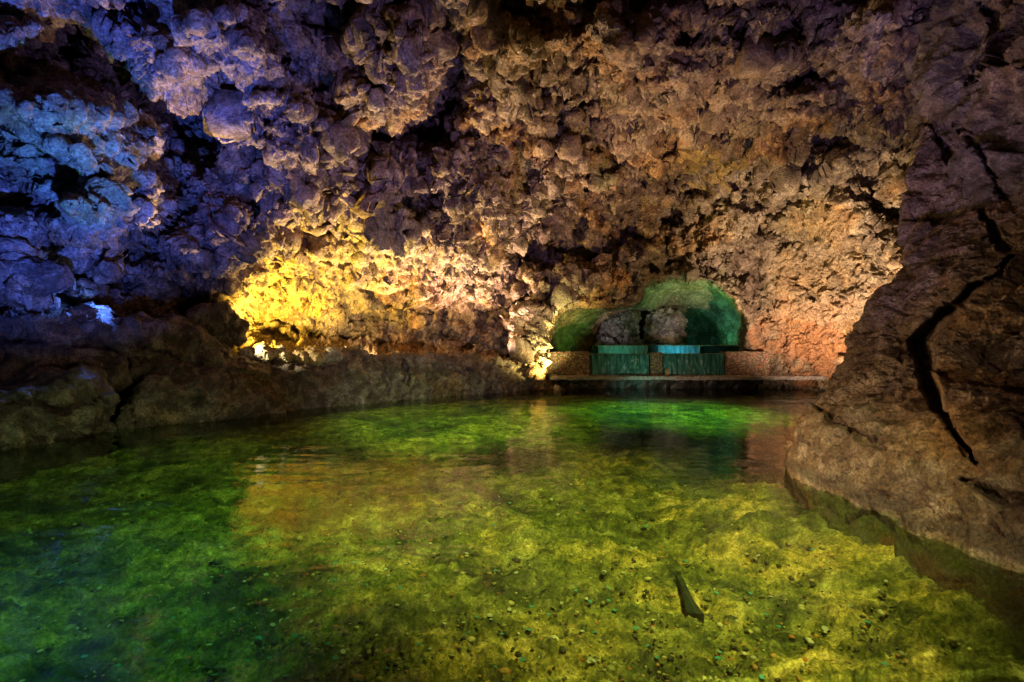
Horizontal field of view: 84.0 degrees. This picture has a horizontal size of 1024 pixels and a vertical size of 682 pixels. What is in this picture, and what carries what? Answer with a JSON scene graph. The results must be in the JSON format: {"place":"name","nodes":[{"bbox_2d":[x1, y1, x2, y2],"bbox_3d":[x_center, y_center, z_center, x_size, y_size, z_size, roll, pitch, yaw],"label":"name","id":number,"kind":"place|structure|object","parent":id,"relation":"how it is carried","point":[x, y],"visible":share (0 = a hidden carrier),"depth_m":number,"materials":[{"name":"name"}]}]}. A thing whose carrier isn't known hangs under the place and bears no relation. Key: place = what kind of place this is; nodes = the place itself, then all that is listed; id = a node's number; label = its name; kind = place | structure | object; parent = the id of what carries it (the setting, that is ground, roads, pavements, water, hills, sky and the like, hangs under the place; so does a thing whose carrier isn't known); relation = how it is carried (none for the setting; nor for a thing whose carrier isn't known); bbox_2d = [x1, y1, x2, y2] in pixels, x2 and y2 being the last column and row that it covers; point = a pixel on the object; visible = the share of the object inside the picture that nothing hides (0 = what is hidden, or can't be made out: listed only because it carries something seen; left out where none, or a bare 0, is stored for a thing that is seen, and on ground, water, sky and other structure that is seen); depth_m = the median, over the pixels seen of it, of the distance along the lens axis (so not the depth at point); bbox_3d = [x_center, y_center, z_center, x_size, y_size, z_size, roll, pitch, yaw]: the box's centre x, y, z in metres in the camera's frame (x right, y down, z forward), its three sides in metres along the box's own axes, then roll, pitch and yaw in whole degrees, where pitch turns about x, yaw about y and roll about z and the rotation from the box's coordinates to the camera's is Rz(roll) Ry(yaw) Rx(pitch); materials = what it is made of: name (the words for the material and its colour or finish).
{"place":"outdoors","nodes":[
{"label":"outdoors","id":0,"kind":"place"},
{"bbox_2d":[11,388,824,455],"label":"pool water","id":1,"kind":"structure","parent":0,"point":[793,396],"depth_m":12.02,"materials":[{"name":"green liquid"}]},
{"bbox_2d":[0,0,929,409],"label":"cave wall","id":2,"kind":"structure","parent":0,"point":[530,184],"depth_m":10.77,"materials":[{"name":"brown stone"}]},
{"bbox_2d":[0,252,75,307],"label":"jutting rock","id":3,"kind":"object","parent":2,"relation":"attached to","point":[47,277],"visible":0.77,"depth_m":7.73,"materials":[{"name":"stone"}]},
{"bbox_2d":[595,334,617,344],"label":"niche rock","id":4,"kind":"object","parent":2,"relation":"on","point":[606,339],"visible":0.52,"depth_m":17.95,"materials":[{"name":"grey stone"}]},
{"bbox_2d":[596,309,644,344],"bbox_3d":[3.512,-0.373,18.805,1.673,1.817,1.482,0,0,0],"label":"niche rock","id":5,"kind":"object","parent":2,"relation":"attached to","point":[622,328],"visible":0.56,"depth_m":18.33,"materials":[{"name":"grey stone"}]},
{"bbox_2d":[640,306,687,344],"bbox_3d":[5.164,-0.316,19.153,1.350,1.877,1.850,0,0,43],"label":"niche rock","id":6,"kind":"object","parent":2,"relation":"on","point":[665,325],"visible":0.77,"depth_m":18.95,"materials":[{"name":"grey stone"}]},
{"bbox_2d":[590,344,738,352],"bbox_3d":[4.780,0.609,17.826,4.608,1.019,0.579,0,0,0],"label":"weir","id":7,"kind":"object","parent":2,"relation":"attached to","point":[703,348],"visible":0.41,"depth_m":17.72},
{"bbox_2d":[598,345,647,353],"bbox_3d":[3.433,0.369,17.582,1.542,0.463,0.091,0,0,0],"label":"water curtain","id":8,"kind":"object","parent":7,"relation":"attached to","point":[619,349],"visible":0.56,"depth_m":17.57,"materials":[{"name":"green liquid"}]},
{"bbox_2d":[658,345,699,353],"bbox_3d":[5.166,0.369,17.587,1.289,0.463,0.096,0,0,0],"label":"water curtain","id":9,"kind":"object","parent":7,"relation":"attached to","point":[679,349],"visible":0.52,"depth_m":17.58,"materials":[{"name":"teal liquid"}]},
{"bbox_2d":[902,0,1023,219],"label":"rock pillar","id":10,"kind":"object","parent":2,"relation":"attached to","point":[963,68],"visible":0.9,"depth_m":6.76,"materials":[{"name":"brown stone"}]},
{"bbox_2d":[0,400,972,681],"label":"gravel","id":11,"kind":"structure","parent":0,"point":[368,646],"depth_m":3.50,"materials":[{"name":"green gravel"}]},
{"bbox_2d":[0,392,1023,681],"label":"pool floor","id":12,"kind":"structure","parent":0,"point":[732,470],"depth_m":4.55,"materials":[{"name":"green stone"}]},
{"bbox_2d":[0,352,120,484],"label":"bank rock","id":13,"kind":"object","parent":12,"relation":"on","point":[42,403],"visible":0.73,"depth_m":7.49,"materials":[{"name":"brown stone"}]},
{"bbox_2d":[114,354,346,449],"bbox_3d":[-4.550,1.142,11.120,5.500,1.884,2.816,0,0,-39],"label":"bank rock","id":14,"kind":"object","parent":12,"relation":"on","point":[167,392],"visible":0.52,"depth_m":9.46,"materials":[{"name":"brown stone"}]},
{"bbox_2d":[0,302,233,396],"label":"bank rock","id":15,"kind":"object","parent":14,"relation":"on","point":[66,338],"visible":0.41,"depth_m":8.32,"materials":[{"name":"brown stone"}]},
{"bbox_2d":[106,311,232,370],"bbox_3d":[-5.791,0.206,10.187,1.780,1.386,3.087,0,0,0],"label":"bank rock","id":16,"kind":"object","parent":14,"relation":"on","point":[168,336],"visible":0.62,"depth_m":9.20,"materials":[{"name":"brown stone"}]},
{"bbox_2d":[185,301,249,348],"bbox_3d":[-5.653,-0.240,10.968,1.091,0.995,1.808,0,0,-25],"label":"bank rock","id":17,"kind":"object","parent":16,"relation":"on","point":[225,323],"visible":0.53,"depth_m":10.29,"materials":[{"name":"brown stone"}]},
{"bbox_2d":[238,346,254,359],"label":"ledge rock","id":18,"kind":"object","parent":14,"relation":"on","point":[247,351],"visible":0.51,"depth_m":10.72,"materials":[{"name":"brown stone"}]},
{"bbox_2d":[324,347,342,362],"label":"ledge rock","id":19,"kind":"object","parent":14,"relation":"on","point":[333,354],"visible":0.9,"depth_m":11.25,"materials":[{"name":"stone"}]},
{"bbox_2d":[271,344,532,412],"bbox_3d":[-2.240,1.068,13.435,7.783,2.031,1.790,0,0,-43],"label":"rock ledge","id":20,"kind":"object","parent":12,"relation":"on","point":[370,379],"visible":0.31,"depth_m":12.85,"materials":[{"name":"brown stone"}]},
{"bbox_2d":[253,343,273,361],"bbox_3d":[-4.697,0.247,10.771,0.400,0.402,0.353,0,0,0],"label":"ledge rock","id":21,"kind":"object","parent":20,"relation":"on","point":[262,352],"visible":0.9,"depth_m":10.66,"materials":[{"name":"white stone"}]},
{"bbox_2d":[271,344,292,362],"bbox_3d":[-4.426,0.264,10.920,0.451,0.407,0.376,0,0,0],"label":"ledge rock","id":22,"kind":"object","parent":20,"relation":"on","point":[282,353],"visible":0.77,"depth_m":10.80,"materials":[{"name":"brown stone"}]},
{"bbox_2d":[289,347,309,363],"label":"ledge rock","id":23,"kind":"object","parent":20,"relation":"on","point":[299,355],"visible":0.73,"depth_m":10.94,"materials":[{"name":"brown stone"}]},
{"bbox_2d":[304,345,325,365],"bbox_3d":[-3.881,0.293,11.169,0.467,0.412,0.426,0,0,0],"label":"ledge rock","id":24,"kind":"object","parent":20,"relation":"on","point":[317,356],"visible":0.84,"depth_m":11.04,"materials":[{"name":"brown stone"}]},
{"bbox_2d":[554,385,561,393],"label":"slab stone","id":25,"kind":"object","parent":12,"relation":"on","point":[557,387],"visible":0.3,"depth_m":14.83,"materials":[{"name":"brown stone"}]},
{"bbox_2d":[548,374,826,392],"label":"stone slab","id":26,"kind":"structure","parent":12,"relation":"on","point":[637,382],"depth_m":15.68,"materials":[{"name":"stone"}]},
{"bbox_2d":[546,350,769,375],"bbox_3d":[4.005,0.625,15.952,6.166,0.718,0.748,0,0,0],"label":"weir","id":27,"kind":"object","parent":26,"relation":"on","point":[751,362],"visible":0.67,"depth_m":15.65,"materials":[{"name":"brown stone"}]},
{"bbox_2d":[592,354,648,375],"bbox_3d":[2.983,0.652,15.673,1.574,0.596,0.109,0,0,0],"label":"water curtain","id":28,"kind":"object","parent":27,"relation":"attached to","point":[621,364],"visible":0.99,"depth_m":15.66,"materials":[{"name":"teal liquid"}]},
{"bbox_2d":[663,354,723,374],"bbox_3d":[5.009,0.652,15.676,1.668,0.596,0.106,0,0,0],"label":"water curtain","id":29,"kind":"object","parent":27,"relation":"attached to","point":[693,364],"visible":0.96,"depth_m":15.66,"materials":[{"name":"teal liquid"}]},
{"bbox_2d":[674,572,703,620],"bbox_3d":[1.171,1.722,3.857,0.094,0.084,0.569,0,0,0],"label":"stone shard","id":30,"kind":"object","parent":12,"relation":"on","point":[692,609],"visible":1,"depth_m":3.74,"materials":[{"name":"stone"}]},
{"bbox_2d":[780,120,1023,631],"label":"boulder","id":31,"kind":"object","parent":12,"relation":"on","point":[908,443],"visible":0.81,"depth_m":4.86,"materials":[{"name":"brown stone"}]}
]}

